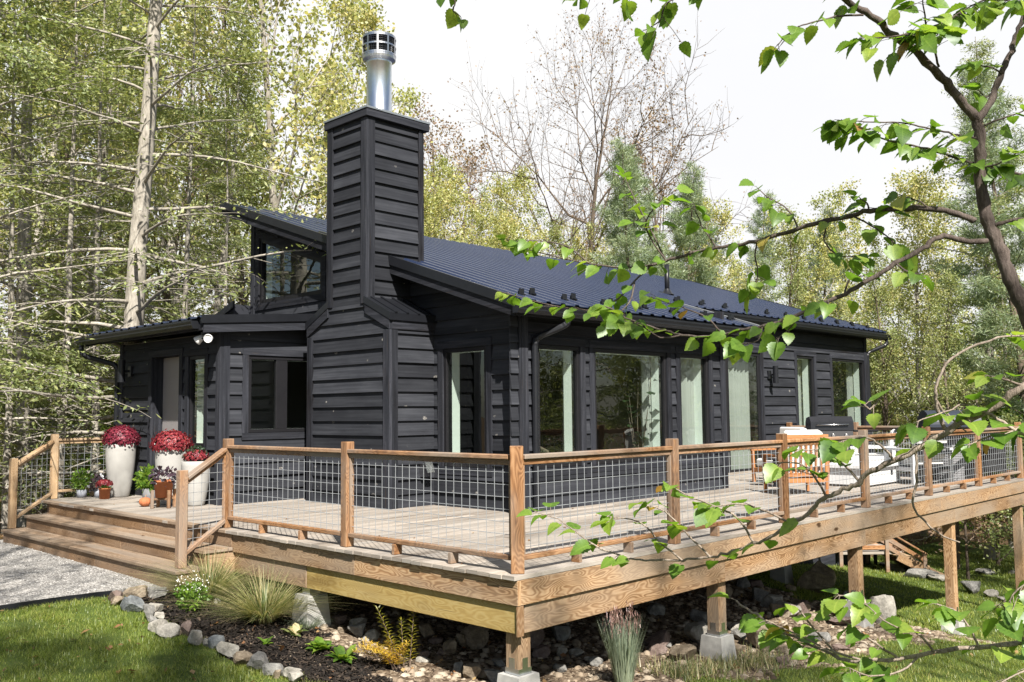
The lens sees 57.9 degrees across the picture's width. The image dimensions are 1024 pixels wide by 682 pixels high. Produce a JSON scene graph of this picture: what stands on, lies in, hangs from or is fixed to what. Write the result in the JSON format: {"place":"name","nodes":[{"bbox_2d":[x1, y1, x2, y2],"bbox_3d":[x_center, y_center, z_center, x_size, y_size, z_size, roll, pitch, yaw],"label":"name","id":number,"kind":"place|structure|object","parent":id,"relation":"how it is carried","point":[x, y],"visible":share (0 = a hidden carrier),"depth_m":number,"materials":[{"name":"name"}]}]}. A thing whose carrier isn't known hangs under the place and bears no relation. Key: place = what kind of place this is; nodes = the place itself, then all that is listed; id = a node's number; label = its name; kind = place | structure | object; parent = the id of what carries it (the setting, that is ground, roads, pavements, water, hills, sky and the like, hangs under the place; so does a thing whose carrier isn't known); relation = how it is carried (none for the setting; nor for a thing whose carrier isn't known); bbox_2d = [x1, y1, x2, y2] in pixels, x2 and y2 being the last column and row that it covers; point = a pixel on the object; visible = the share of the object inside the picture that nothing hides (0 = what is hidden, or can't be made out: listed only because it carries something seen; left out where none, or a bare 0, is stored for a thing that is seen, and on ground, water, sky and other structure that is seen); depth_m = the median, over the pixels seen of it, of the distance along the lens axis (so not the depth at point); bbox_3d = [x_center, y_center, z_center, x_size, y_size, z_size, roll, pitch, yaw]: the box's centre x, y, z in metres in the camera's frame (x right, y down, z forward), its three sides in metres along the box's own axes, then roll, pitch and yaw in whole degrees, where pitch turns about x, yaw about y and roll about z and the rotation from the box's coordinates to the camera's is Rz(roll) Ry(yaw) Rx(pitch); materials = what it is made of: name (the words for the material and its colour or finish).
{"place":"outdoors","nodes":[
{"label":"outdoors","id":0,"kind":"place"},
{"bbox_2d":[0,540,240,604],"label":"gravel path","id":1,"kind":"structure","parent":0,"point":[80,577],"depth_m":10.29,"materials":[{"name":"grey gravel"}]},
{"bbox_2d":[0,596,327,681],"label":"grass","id":2,"kind":"structure","parent":0,"point":[141,641],"depth_m":7.75,"materials":[{"name":"green plant"}]},
{"bbox_2d":[0,534,942,557],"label":"forest floor","id":3,"kind":"structure","parent":0,"point":[912,537],"depth_m":26.89,"materials":[{"name":"green plant"}]},
{"bbox_2d":[870,371,918,472],"bbox_3d":[11.273,3.442,27.430,3.703,5.457,2.955,-1,-4,5],"label":"shrub","id":4,"kind":"object","parent":3,"relation":"on","point":[895,421],"visible":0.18,"depth_m":27.87,"materials":[{"name":"green plant"}]},
{"bbox_2d":[852,148,1016,535],"bbox_3d":[12.138,0.352,28.164,7.420,11.578,4.910,-5,-6,45],"label":"maple tree","id":5,"kind":"object","parent":3,"relation":"on","point":[922,226],"visible":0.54,"depth_m":27.53,"materials":[{"name":"green plant"}]},
{"bbox_2d":[0,425,1007,544],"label":"ground","id":6,"kind":"structure","parent":0,"point":[969,530],"depth_m":28.39,"materials":[{"name":"green plant"}]},
{"bbox_2d":[0,0,115,532],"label":"bare hemlock","id":7,"kind":"object","parent":6,"relation":"on","point":[6,457],"visible":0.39,"depth_m":16.68,"materials":[{"name":"grey plant"}]},
{"bbox_2d":[41,353,117,480],"bbox_3d":[-9.531,2.303,21.782,2.632,4.032,2.070,3,-6,-39],"label":"shrub","id":8,"kind":"object","parent":6,"relation":"on","point":[108,385],"visible":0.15,"depth_m":21.59,"materials":[{"name":"green plant"}]},
{"bbox_2d":[0,0,163,468],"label":"hemlock tree","id":9,"kind":"object","parent":6,"relation":"on","point":[60,355],"visible":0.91,"depth_m":15.34,"materials":[{"name":"green plant"}]},
{"bbox_2d":[0,0,169,517],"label":"bare hemlock","id":10,"kind":"object","parent":6,"relation":"on","point":[71,226],"visible":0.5,"depth_m":16.79,"materials":[{"name":"grey plant"}]},
{"bbox_2d":[0,0,172,470],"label":"ash tree","id":11,"kind":"object","parent":6,"relation":"on","point":[65,159],"visible":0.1,"depth_m":28.20,"materials":[{"name":"green plant"}]},
{"bbox_2d":[0,0,184,526],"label":"hemlock tree","id":12,"kind":"object","parent":6,"relation":"on","point":[23,236],"visible":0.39,"depth_m":18.49,"materials":[{"name":"green plant"}]},
{"bbox_2d":[0,0,194,512],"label":"bare hemlock","id":13,"kind":"object","parent":6,"relation":"on","point":[96,277],"visible":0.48,"depth_m":18.88,"materials":[{"name":"grey plant"}]},
{"bbox_2d":[0,0,211,496],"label":"hemlock tree","id":14,"kind":"object","parent":6,"relation":"on","point":[121,133],"visible":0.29,"depth_m":21.89,"materials":[{"name":"green plant"}]},
{"bbox_2d":[0,0,263,501],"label":"maple tree","id":15,"kind":"object","parent":6,"relation":"on","point":[54,153],"visible":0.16,"depth_m":25.68,"materials":[{"name":"green plant"}]},
{"bbox_2d":[32,0,239,311],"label":"ash tree","id":16,"kind":"object","parent":6,"relation":"on","point":[119,238],"visible":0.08,"depth_m":33.74,"materials":[{"name":"green plant"}]},
{"bbox_2d":[1,0,310,321],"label":"tree","id":17,"kind":"object","parent":6,"relation":"on","point":[167,296],"visible":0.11,"depth_m":30.73,"materials":[{"name":"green plant"}]},
{"bbox_2d":[73,0,249,450],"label":"bare hemlock","id":18,"kind":"object","parent":6,"relation":"on","point":[187,257],"visible":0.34,"depth_m":19.19,"materials":[{"name":"grey plant"}]},
{"bbox_2d":[0,0,323,323],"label":"maple tree","id":19,"kind":"object","parent":6,"relation":"on","point":[178,96],"visible":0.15,"depth_m":26.89,"materials":[{"name":"green plant"}]},
{"bbox_2d":[0,0,326,504],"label":"hemlock tree","id":20,"kind":"object","parent":6,"relation":"on","point":[137,281],"visible":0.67,"depth_m":16.10,"materials":[{"name":"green plant"}]},
{"bbox_2d":[113,83,263,411],"bbox_3d":[-5.847,-0.726,18.135,3.465,8.998,2.843,2,-5,-34],"label":"tree","id":21,"kind":"object","parent":6,"relation":"on","point":[226,242],"visible":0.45,"depth_m":18.38,"materials":[{"name":"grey plant"}]},
{"bbox_2d":[20,0,433,303],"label":"maple tree","id":22,"kind":"object","parent":6,"relation":"on","point":[273,164],"visible":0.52,"depth_m":23.00,"materials":[{"name":"green plant"}]},
{"bbox_2d":[150,6,305,321],"bbox_3d":[-6.711,-1.812,21.333,4.073,12.005,3.841,1,-5,-16],"label":"hemlock tree","id":23,"kind":"object","parent":6,"relation":"on","point":[246,92],"visible":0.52,"depth_m":21.54,"materials":[{"name":"green plant"}]},
{"bbox_2d":[131,0,325,304],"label":"ash tree","id":24,"kind":"object","parent":6,"relation":"on","point":[239,6],"visible":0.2,"depth_m":30.10,"materials":[{"name":"green plant"}]},
{"bbox_2d":[199,0,474,304],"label":"maple tree","id":25,"kind":"object","parent":6,"relation":"on","point":[367,19],"visible":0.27,"depth_m":33.54,"materials":[{"name":"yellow plant"}]},
{"bbox_2d":[404,89,495,239],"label":"russet tree","id":26,"kind":"object","parent":6,"relation":"on","point":[442,144],"visible":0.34,"depth_m":37.20,"materials":[{"name":"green plant"}]},
{"bbox_2d":[424,150,475,237],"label":"maple tree","id":27,"kind":"object","parent":6,"relation":"on","point":[443,162],"visible":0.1,"depth_m":33.38,"materials":[{"name":"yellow plant"}]},
{"bbox_2d":[424,167,497,247],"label":"maple tree","id":28,"kind":"object","parent":6,"relation":"on","point":[447,189],"visible":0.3,"depth_m":31.36,"materials":[{"name":"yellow plant"}]},
{"bbox_2d":[452,197,508,249],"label":"maple tree","id":29,"kind":"object","parent":6,"relation":"on","point":[473,210],"visible":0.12,"depth_m":32.78,"materials":[{"name":"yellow plant"}]},
{"bbox_2d":[434,122,545,248],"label":"russet tree","id":30,"kind":"object","parent":6,"relation":"on","point":[470,153],"visible":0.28,"depth_m":42.45,"materials":[{"name":"brown plant"}]},
{"bbox_2d":[474,192,548,254],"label":"maple tree","id":31,"kind":"object","parent":6,"relation":"on","point":[506,227],"visible":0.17,"depth_m":30.76,"materials":[{"name":"yellow plant"}]},
{"bbox_2d":[0,0,1023,525],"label":"woodland","id":32,"kind":"object","parent":6,"relation":"on","point":[194,242],"visible":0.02,"depth_m":35.19,"materials":[{"name":"green plant"}]},
{"bbox_2d":[468,163,560,256],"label":"maple tree","id":33,"kind":"object","parent":6,"relation":"on","point":[516,185],"visible":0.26,"depth_m":34.57,"materials":[{"name":"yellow plant"}]},
{"bbox_2d":[520,198,578,259],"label":"ash tree","id":34,"kind":"object","parent":6,"relation":"on","point":[558,235],"visible":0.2,"depth_m":36.44,"materials":[{"name":"green plant"}]},
{"bbox_2d":[432,3,751,272],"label":"bare tree","id":35,"kind":"object","parent":6,"relation":"on","point":[596,177],"visible":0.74,"depth_m":40.26,"materials":[{"name":"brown plant"}]},
{"bbox_2d":[562,220,622,264],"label":"maple tree","id":36,"kind":"object","parent":6,"relation":"on","point":[581,251],"visible":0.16,"depth_m":39.55,"materials":[{"name":"yellow plant"}]},
{"bbox_2d":[587,136,679,277],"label":"pine tree","id":37,"kind":"object","parent":6,"relation":"on","point":[615,231],"visible":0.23,"depth_m":31.38,"materials":[{"name":"green plant"}]},
{"bbox_2d":[604,146,687,279],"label":"pine tree","id":38,"kind":"object","parent":6,"relation":"on","point":[659,237],"visible":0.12,"depth_m":34.50,"materials":[{"name":"green plant"}]},
{"bbox_2d":[571,93,726,277],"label":"russet tree","id":39,"kind":"object","parent":6,"relation":"on","point":[644,165],"visible":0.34,"depth_m":44.57,"materials":[{"name":"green plant"}]},
{"bbox_2d":[659,160,721,284],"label":"pine tree","id":40,"kind":"object","parent":6,"relation":"on","point":[680,234],"visible":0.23,"depth_m":34.92,"materials":[{"name":"green plant"}]},
{"bbox_2d":[670,183,727,287],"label":"pine tree","id":41,"kind":"object","parent":6,"relation":"on","point":[716,284],"visible":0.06,"depth_m":36.74,"materials":[{"name":"green plant"}]},
{"bbox_2d":[675,191,770,297],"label":"maple tree","id":42,"kind":"object","parent":6,"relation":"on","point":[724,217],"visible":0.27,"depth_m":36.28,"materials":[{"name":"yellow plant"}]},
{"bbox_2d":[726,189,804,305],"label":"pine tree","id":43,"kind":"object","parent":6,"relation":"on","point":[761,256],"visible":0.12,"depth_m":39.38,"materials":[{"name":"green plant"}]},
{"bbox_2d":[749,203,876,367],"bbox_3d":[9.510,0.667,31.449,3.524,10.918,4.534,2,-5,-27],"label":"ash tree","id":44,"kind":"object","parent":6,"relation":"on","point":[792,286],"visible":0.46,"depth_m":31.89,"materials":[{"name":"green plant"}]},
{"bbox_2d":[798,206,873,342],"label":"pine tree","id":45,"kind":"object","parent":6,"relation":"on","point":[818,262],"visible":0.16,"depth_m":33.77,"materials":[{"name":"green plant"}]},
{"bbox_2d":[758,210,922,432],"bbox_3d":[11.345,0.695,32.391,7.280,11.360,4.817,1,-5,-21],"label":"maple tree","id":46,"kind":"object","parent":6,"relation":"on","point":[823,275],"visible":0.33,"depth_m":32.62,"materials":[{"name":"green plant"}]},
{"bbox_2d":[786,176,931,404],"bbox_3d":[12.851,0.445,34.738,6.357,12.452,5.459,2,-5,-33],"label":"maple tree","id":47,"kind":"object","parent":6,"relation":"on","point":[857,243],"visible":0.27,"depth_m":33.88,"materials":[{"name":"green plant"}]},
{"bbox_2d":[874,160,1022,417],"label":"maple tree","id":48,"kind":"object","parent":6,"relation":"on","point":[919,198],"visible":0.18,"depth_m":32.70,"materials":[{"name":"green plant"}]},
{"bbox_2d":[0,540,1023,681],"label":"lawn","id":49,"kind":"structure","parent":0,"point":[171,660],"depth_m":8.64,"materials":[{"name":"plant"}]},
{"bbox_2d":[0,590,111,611],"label":"edging strip","id":50,"kind":"object","parent":49,"relation":"on","point":[15,606],"visible":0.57,"depth_m":8.96,"materials":[{"name":"black paint"}]},
{"bbox_2d":[124,586,406,681],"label":"mulch bed","id":51,"kind":"object","parent":49,"relation":"on","point":[212,621],"visible":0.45,"depth_m":8.49,"materials":[{"name":"brown soil"}]},
{"bbox_2d":[92,545,282,600],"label":"ornamental grass","id":52,"kind":"object","parent":51,"relation":"on","point":[212,578],"depth_m":9.67,"materials":[{"name":"green plant"}]},
{"bbox_2d":[173,570,213,611],"bbox_3d":[-3.160,2.484,9.163,0.382,0.428,0.374,-5,-6,44],"label":"white aster","id":53,"kind":"object","parent":51,"relation":"on","point":[187,591],"visible":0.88,"depth_m":9.10,"materials":[{"name":"green plant"}]},
{"bbox_2d":[149,563,352,624],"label":"ornamental grass","id":54,"kind":"object","parent":51,"relation":"on","point":[269,608],"depth_m":9.02,"materials":[{"name":"green plant"}]},
{"bbox_2d":[352,605,418,669],"bbox_3d":[-1.124,2.562,8.088,0.482,0.584,0.536,-5,-6,44],"label":"golden perennial","id":55,"kind":"object","parent":51,"relation":"on","point":[393,659],"visible":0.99,"depth_m":8.05,"materials":[{"name":"yellow plant"}]},
{"bbox_2d":[0,582,1019,681],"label":"fallen leaves","id":56,"kind":"object","parent":49,"relation":"on","point":[563,654],"visible":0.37,"depth_m":8.65,"materials":[{"name":"brown plant"}]},
{"bbox_2d":[436,0,1023,365],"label":"sapling","id":57,"kind":"object","parent":49,"relation":"on","point":[915,43],"visible":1,"depth_m":3.04,"materials":[{"name":"green plant"}]},
{"bbox_2d":[516,331,1023,579],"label":"sapling","id":58,"kind":"object","parent":49,"relation":"on","point":[707,514],"visible":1,"depth_m":2.42,"materials":[{"name":"green plant"}]},
{"bbox_2d":[797,561,836,592],"bbox_3d":[5.153,4.060,15.744,0.671,0.551,0.533,-4,11,8],"label":"rubble stone","id":59,"kind":"object","parent":49,"relation":"on","point":[818,576],"visible":0.92,"depth_m":15.55,"materials":[{"name":"grey stone"}]},
{"bbox_2d":[708,580,1023,681],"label":"sapling","id":60,"kind":"object","parent":49,"relation":"on","point":[1010,615],"visible":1,"depth_m":2.55,"materials":[{"name":"green plant"}]},
{"bbox_2d":[838,537,944,574],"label":"garden stairs","id":61,"kind":"structure","parent":49,"relation":"on","point":[887,550],"depth_m":21.14,"materials":[{"name":"brown wood"}]},
{"bbox_2d":[831,244,958,545],"bbox_3d":[9.583,1.661,24.191,3.725,8.206,2.674,-4,-5,34],"label":"ash tree","id":62,"kind":"object","parent":49,"relation":"on","point":[878,291],"visible":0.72,"depth_m":23.97,"materials":[{"name":"green plant"}]},
{"bbox_2d":[884,268,1003,569],"bbox_3d":[10.796,1.935,22.511,3.112,7.493,2.418,-1,-4,1],"label":"ash tree","id":63,"kind":"object","parent":49,"relation":"on","point":[936,309],"visible":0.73,"depth_m":22.66,"materials":[{"name":"green plant"}]},
{"bbox_2d":[872,36,1023,559],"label":"hemlock tree","id":64,"kind":"object","parent":49,"relation":"on","point":[987,267],"visible":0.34,"depth_m":24.08,"materials":[{"name":"green plant"}]},
{"bbox_2d":[928,473,1012,579],"bbox_3d":[10.367,4.171,20.929,2.140,3.008,1.930,-1,-4,9],"label":"red bush","id":65,"kind":"object","parent":49,"relation":"on","point":[978,524],"visible":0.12,"depth_m":20.83,"materials":[{"name":"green plant"}]},
{"bbox_2d":[926,56,1023,476],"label":"pine tree","id":66,"kind":"object","parent":49,"relation":"on","point":[987,333],"visible":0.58,"depth_m":22.80,"materials":[{"name":"green plant"}]},
{"bbox_2d":[958,406,1023,572],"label":"shrub","id":67,"kind":"object","parent":49,"relation":"on","point":[1007,418],"visible":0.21,"depth_m":20.41,"materials":[{"name":"green plant"}]},
{"bbox_2d":[0,0,1023,426],"label":"sky","id":68,"kind":"structure","parent":0,"point":[774,145],"materials":[{"name":"white"}]},
{"bbox_2d":[234,573,1007,681],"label":"stony ground","id":69,"kind":"structure","parent":0,"point":[356,608],"depth_m":9.62,"materials":[{"name":"grey gravel"}]},
{"bbox_2d":[460,624,488,649],"bbox_3d":[-0.357,2.884,8.969,0.276,0.218,0.244,-10,11,-12],"label":"rubble stone","id":70,"kind":"object","parent":69,"relation":"on","point":[476,637],"visible":0.86,"depth_m":8.92,"materials":[{"name":"grey stone"}]},
{"bbox_2d":[75,31,892,565],"bbox_3d":[0.970,0.899,19.573,10.403,10.130,17.297,-5,-6,44],"label":"cabin","id":71,"kind":"object","parent":69,"relation":"on","point":[389,327],"visible":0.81,"depth_m":13.53,"materials":[{"name":"black wood"}]},
{"bbox_2d":[147,347,183,479],"bbox_3d":[-5.297,1.282,14.406,1.140,2.295,0.250,-5,-6,44],"label":"door","id":72,"kind":"structure","parent":71,"relation":"in","point":[165,385],"depth_m":14.67,"materials":[{"name":"grey paint"}]},
{"bbox_2d":[184,348,209,451],"bbox_3d":[-4.571,0.891,13.756,0.700,1.540,0.275,-5,-6,44],"label":"window","id":73,"kind":"structure","parent":71,"relation":"in","point":[196,398],"depth_m":13.85,"materials":[{"name":"black glass"}]},
{"bbox_2d":[241,348,306,439],"bbox_3d":[-3.447,0.813,14.085,0.275,1.335,1.585,-5,-6,44],"label":"window","id":74,"kind":"structure","parent":71,"relation":"in","point":[280,431],"depth_m":13.84,"materials":[{"name":"black glass"}]},
{"bbox_2d":[255,230,326,310],"bbox_3d":[-3.698,-1.313,15.782,2.165,1.450,0.242,-5,-6,44],"label":"window","id":75,"kind":"structure","parent":71,"relation":"in","point":[264,300],"depth_m":16.02,"materials":[{"name":"black glass"}]},
{"bbox_2d":[437,337,493,476],"bbox_3d":[-0.556,0.898,12.596,1.067,1.830,0.275,-5,-6,44],"label":"window","id":76,"kind":"structure","parent":71,"relation":"in","point":[449,352],"depth_m":12.78,"materials":[{"name":"black glass"}]},
{"bbox_2d":[531,335,586,476],"bbox_3d":[0.549,0.873,12.416,0.275,1.830,1.075,-5,-6,44],"label":"window","id":77,"kind":"structure","parent":71,"relation":"in","point":[574,359],"depth_m":12.64,"materials":[{"name":"black glass"}]},
{"bbox_2d":[588,340,672,472],"bbox_3d":[1.671,0.951,13.567,0.275,1.830,1.965,-5,-6,44],"label":"window","id":78,"kind":"structure","parent":71,"relation":"in","point":[662,428],"depth_m":13.85,"materials":[{"name":"black glass"}]},
{"bbox_2d":[613,367,657,447],"bbox_3d":[1.923,1.353,14.128,0.717,1.930,0.603,-2,-5,15],"label":"houseplant","id":79,"kind":"object","parent":71,"relation":"on","point":[628,394],"visible":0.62,"depth_m":14.16,"materials":[{"name":"green plant"}]},
{"bbox_2d":[641,356,651,446],"bbox_3d":[2.192,1.200,14.326,0.122,2.140,0.530,-5,-6,44],"label":"curtain","id":80,"kind":"object","parent":71,"relation":"hanging from","point":[645,376],"visible":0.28,"depth_m":14.21,"materials":[{"name":"white fabric"}]},
{"bbox_2d":[681,359,694,444],"bbox_3d":[2.953,1.251,15.084,0.137,2.140,0.680,-5,-6,44],"label":"curtain","id":81,"kind":"object","parent":71,"relation":"hanging from","point":[688,422],"visible":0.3,"depth_m":14.96,"materials":[{"name":"white fabric"}]},
{"bbox_2d":[675,346,714,464],"bbox_3d":[2.811,1.030,14.737,0.275,1.830,1.045,-5,-6,44],"label":"window","id":82,"kind":"structure","parent":71,"relation":"in","point":[702,366],"depth_m":14.94,"materials":[{"name":"black glass"}]},
{"bbox_2d":[728,357,750,469],"bbox_3d":[4.518,1.407,18.868,0.135,2.420,1.230,-5,-6,44],"label":"curtain","id":83,"kind":"object","parent":71,"relation":"hanging from","point":[739,405],"visible":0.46,"depth_m":19.01,"materials":[{"name":"white fabric"}]},
{"bbox_2d":[725,347,766,474],"bbox_3d":[4.200,1.349,18.147,0.160,2.550,3.050,-5,-6,44],"label":"sliding door","id":84,"kind":"structure","parent":71,"relation":"in","point":[758,357],"depth_m":19.09,"materials":[{"name":"black glass"}]},
{"bbox_2d":[793,351,817,425],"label":"window","id":85,"kind":"structure","parent":71,"relation":"in","point":[809,370],"depth_m":20.89,"materials":[{"name":"black glass"}]},
{"bbox_2d":[829,354,865,425],"bbox_3d":[7.986,1.402,22.233,0.275,2.120,1.980,-5,-6,44],"label":"window","id":86,"kind":"structure","parent":71,"relation":"in","point":[858,367],"depth_m":22.77,"materials":[{"name":"black glass"}]},
{"bbox_2d":[1,422,1023,681],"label":"deck","id":87,"kind":"structure","parent":69,"relation":"on","point":[515,578],"depth_m":9.84,"materials":[{"name":"brown wood"}]},
{"bbox_2d":[101,425,140,497],"bbox_3d":[-6.206,1.888,14.665,0.624,1.143,0.600,-5,-6,44],"label":"potted mum","id":88,"kind":"object","parent":87,"relation":"on","point":[120,452],"visible":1,"depth_m":14.49,"materials":[{"name":"white ceramic"}]},
{"bbox_2d":[150,489,175,508],"bbox_3d":[-4.821,2.179,12.811,0.273,0.249,0.273,0,-4,-1],"label":"plant stand","id":89,"kind":"object","parent":87,"relation":"on","point":[153,499],"visible":0.87,"depth_m":12.70,"materials":[{"name":"brown wood"}]},
{"bbox_2d":[148,465,176,497],"bbox_3d":[-4.820,1.939,12.833,0.406,0.442,0.428,0,-4,-7],"label":"potted plant","id":90,"kind":"object","parent":89,"relation":"on","point":[162,486],"visible":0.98,"depth_m":12.74,"materials":[{"name":"purple plant"}]},
{"bbox_2d":[149,429,193,504],"bbox_3d":[-4.906,1.803,13.343,0.623,1.084,0.615,-5,-6,44],"label":"potted mum","id":91,"kind":"object","parent":87,"relation":"on","point":[169,448],"visible":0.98,"depth_m":13.17,"materials":[{"name":"red plant"}]},
{"bbox_2d":[181,445,210,505],"bbox_3d":[-4.474,1.893,13.107,0.400,0.859,0.400,-5,-6,44],"label":"potted mum","id":92,"kind":"object","parent":87,"relation":"on","point":[195,456],"visible":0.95,"depth_m":12.98,"materials":[{"name":"white ceramic"}]},
{"bbox_2d":[761,430,829,493],"bbox_3d":[4.320,1.833,14.118,0.760,0.961,0.783,0,-4,-9],"label":"lounge chair","id":93,"kind":"object","parent":87,"relation":"on","point":[794,434],"visible":0.4,"depth_m":13.80,"materials":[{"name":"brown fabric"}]},
{"bbox_2d":[805,416,878,469],"bbox_3d":[6.180,2.040,17.983,1.720,1.150,0.590,-1,-4,6],"label":"gas grill","id":94,"kind":"object","parent":87,"relation":"on","point":[832,426],"visible":0.27,"depth_m":17.80,"materials":[{"name":"black metal"}]},
{"bbox_2d":[822,460,900,486],"bbox_3d":[5.923,2.240,15.673,0.880,0.359,1.440,-5,-6,44],"label":"fire table","id":95,"kind":"object","parent":87,"relation":"on","point":[878,477],"visible":0.48,"depth_m":15.30,"materials":[{"name":"white concrete"}]},
{"bbox_2d":[884,429,953,484],"bbox_3d":[6.932,1.956,15.801,0.810,0.924,0.792,1,-5,-16],"label":"patio chair","id":96,"kind":"object","parent":87,"relation":"on","point":[905,467],"visible":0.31,"depth_m":15.54,"materials":[{"name":"white plastic"}]},
{"bbox_2d":[917,410,1006,478],"bbox_3d":[8.193,1.868,16.800,1.450,1.229,0.660,-1,-4,0],"label":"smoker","id":97,"kind":"object","parent":87,"relation":"on","point":[991,462],"visible":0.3,"depth_m":16.62,"materials":[{"name":"metal"}]},
{"bbox_2d":[595,600,647,681],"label":"feather grass","id":98,"kind":"object","parent":69,"relation":"on","point":[622,659],"depth_m":7.78,"materials":[{"name":"green plant"}]},
{"bbox_2d":[636,643,814,681],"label":"weeds","id":99,"kind":"object","parent":69,"relation":"on","point":[708,671],"visible":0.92,"depth_m":8.76,"materials":[{"name":"green plant"}]},
{"bbox_2d":[869,594,895,623],"bbox_3d":[4.975,3.616,12.398,0.369,0.490,0.283,3,-6,-38],"label":"rubble stone","id":100,"kind":"object","parent":69,"relation":"on","point":[886,604],"visible":0.59,"depth_m":12.28,"materials":[{"name":"grey stone"}]},
{"bbox_2d":[683,635,1023,681],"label":"grass","id":101,"kind":"structure","parent":0,"point":[946,662],"depth_m":9.71,"materials":[{"name":"green plant"}]},
{"bbox_2d":[746,545,1023,653],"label":"grass","id":102,"kind":"structure","parent":0,"point":[881,592],"depth_m":18.33,"materials":[{"name":"green plant"}]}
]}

